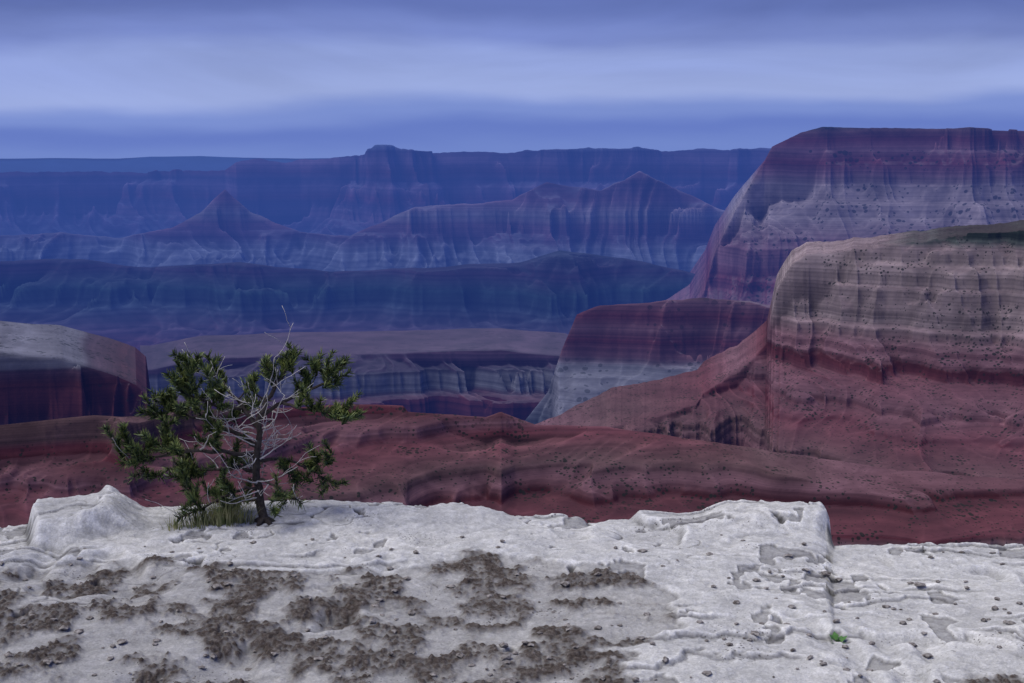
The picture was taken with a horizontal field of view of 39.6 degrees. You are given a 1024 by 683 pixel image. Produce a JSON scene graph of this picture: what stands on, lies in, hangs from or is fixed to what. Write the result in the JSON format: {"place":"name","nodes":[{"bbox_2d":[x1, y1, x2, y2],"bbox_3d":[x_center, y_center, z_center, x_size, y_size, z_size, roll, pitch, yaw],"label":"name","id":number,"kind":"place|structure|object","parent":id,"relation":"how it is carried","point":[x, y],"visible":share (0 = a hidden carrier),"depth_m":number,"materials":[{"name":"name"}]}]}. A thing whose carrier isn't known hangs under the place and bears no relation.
{"place":"outdoors","nodes":[
{"label":"outdoors","id":0,"kind":"place"},
{"bbox_2d":[0,321,152,424],"bbox_3d":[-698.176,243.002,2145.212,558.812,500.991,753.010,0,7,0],"label":"rock butte","id":1,"kind":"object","parent":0,"point":[49,372],"depth_m":2035.71,"materials":[{"name":"red stone"}]},
{"bbox_2d":[0,156,327,172],"bbox_3d":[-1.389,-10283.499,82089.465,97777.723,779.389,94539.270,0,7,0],"label":"plateau","id":2,"kind":"object","parent":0,"point":[151,164],"depth_m":38007.75,"materials":[{"name":"blue stone"}]},
{"bbox_2d":[0,250,694,350],"bbox_3d":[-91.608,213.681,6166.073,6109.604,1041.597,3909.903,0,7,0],"label":"canyon terrain","id":3,"kind":"structure","parent":0,"point":[555,291],"depth_m":7195.91,"materials":[{"name":"blue stone"}]},
{"bbox_2d":[140,328,567,420],"bbox_3d":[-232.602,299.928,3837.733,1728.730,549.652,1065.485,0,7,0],"label":"canyon plateau","id":4,"kind":"structure","parent":0,"point":[482,372],"depth_m":3806.16,"materials":[{"name":"stone"}]},
{"bbox_2d":[0,171,724,271],"bbox_3d":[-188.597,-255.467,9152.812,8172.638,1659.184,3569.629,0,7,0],"label":"ridge","id":5,"kind":"structure","parent":0,"point":[640,216],"depth_m":9863.35,"materials":[{"name":"blue stone"}]},
{"bbox_2d":[0,145,770,237],"bbox_3d":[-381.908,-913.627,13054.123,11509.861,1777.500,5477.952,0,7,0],"label":"canyon wall","id":6,"kind":"structure","parent":0,"point":[354,194],"depth_m":14222.77,"materials":[{"name":"blue stone"}]},
{"bbox_2d":[0,485,1023,682],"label":"rim rock","id":7,"kind":"object","parent":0,"point":[113,531],"visible":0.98,"depth_m":5.54,"materials":[{"name":"stone"}]},
{"bbox_2d":[159,513,187,530],"bbox_3d":[-1.550,0.831,6.539,0.141,0.078,0.121,2,8,13],"label":"grass tuft","id":8,"kind":"object","parent":7,"relation":"on","point":[174,525],"visible":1,"depth_m":6.53,"materials":[{"name":"green plant"}]},
{"bbox_2d":[172,507,217,528],"bbox_3d":[-1.451,0.799,6.568,0.263,0.120,0.191,0,7,0],"label":"grass tuft","id":9,"kind":"object","parent":7,"relation":"on","point":[197,522],"visible":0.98,"depth_m":6.54,"materials":[{"name":"green plant"}]},
{"bbox_2d":[194,492,251,526],"bbox_3d":[-1.359,0.767,6.579,0.340,0.192,0.278,-6,10,-39],"label":"grass tuft","id":10,"kind":"object","parent":7,"relation":"on","point":[223,515],"visible":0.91,"depth_m":6.57,"materials":[{"name":"green plant"}]},
{"bbox_2d":[97,306,366,525],"bbox_3d":[-1.258,0.361,6.594,1.203,1.073,0.573,0,7,0],"label":"tree","id":11,"kind":"object","parent":7,"relation":"on","point":[185,468],"visible":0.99,"depth_m":6.58,"materials":[{"name":"green plant"}]},
{"bbox_2d":[224,500,262,523],"bbox_3d":[-1.254,0.789,6.633,0.193,0.135,0.160,-4,8,-27],"label":"grass tuft","id":12,"kind":"object","parent":7,"relation":"on","point":[250,520],"visible":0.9,"depth_m":6.62,"materials":[{"name":"green plant"}]},
{"bbox_2d":[0,534,1022,682],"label":"pebbles","id":13,"kind":"object","parent":7,"relation":"on","point":[48,661],"visible":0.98,"depth_m":5.17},
{"bbox_2d":[829,632,847,641],"bbox_3d":[1.174,1.076,5.117,0.066,0.044,0.081,0,7,0],"label":"weed plant","id":14,"kind":"object","parent":7,"relation":"on","point":[835,635],"visible":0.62,"depth_m":5.13,"materials":[{"name":"green plant"}]},
{"bbox_2d":[0,404,1023,545],"bbox_3d":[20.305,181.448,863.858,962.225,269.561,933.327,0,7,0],"label":"slope","id":15,"kind":"structure","parent":0,"point":[507,464],"depth_m":925.08,"materials":[{"name":"red stone"}]},
{"bbox_2d":[0,0,1023,158],"label":"sky","id":16,"kind":"structure","parent":0,"point":[94,79],"materials":[{"name":"blue"}]},
{"bbox_2d":[525,298,769,423],"bbox_3d":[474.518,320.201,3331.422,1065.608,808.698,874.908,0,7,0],"label":"red spur terrain","id":17,"kind":"structure","parent":0,"point":[605,348],"depth_m":3481.08,"materials":[{"name":"stone"}]},
{"bbox_2d":[535,220,1023,479],"bbox_3d":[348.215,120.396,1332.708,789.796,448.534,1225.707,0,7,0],"label":"rock cliff","id":18,"kind":"structure","parent":0,"point":[902,351],"depth_m":1539.32,"materials":[{"name":"stone"}]},
{"bbox_2d":[667,127,1023,304],"bbox_3d":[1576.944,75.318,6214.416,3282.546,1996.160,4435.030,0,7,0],"label":"mesa","id":19,"kind":"structure","parent":0,"point":[826,184],"depth_m":5653.65,"materials":[{"name":"stone"}]}
]}

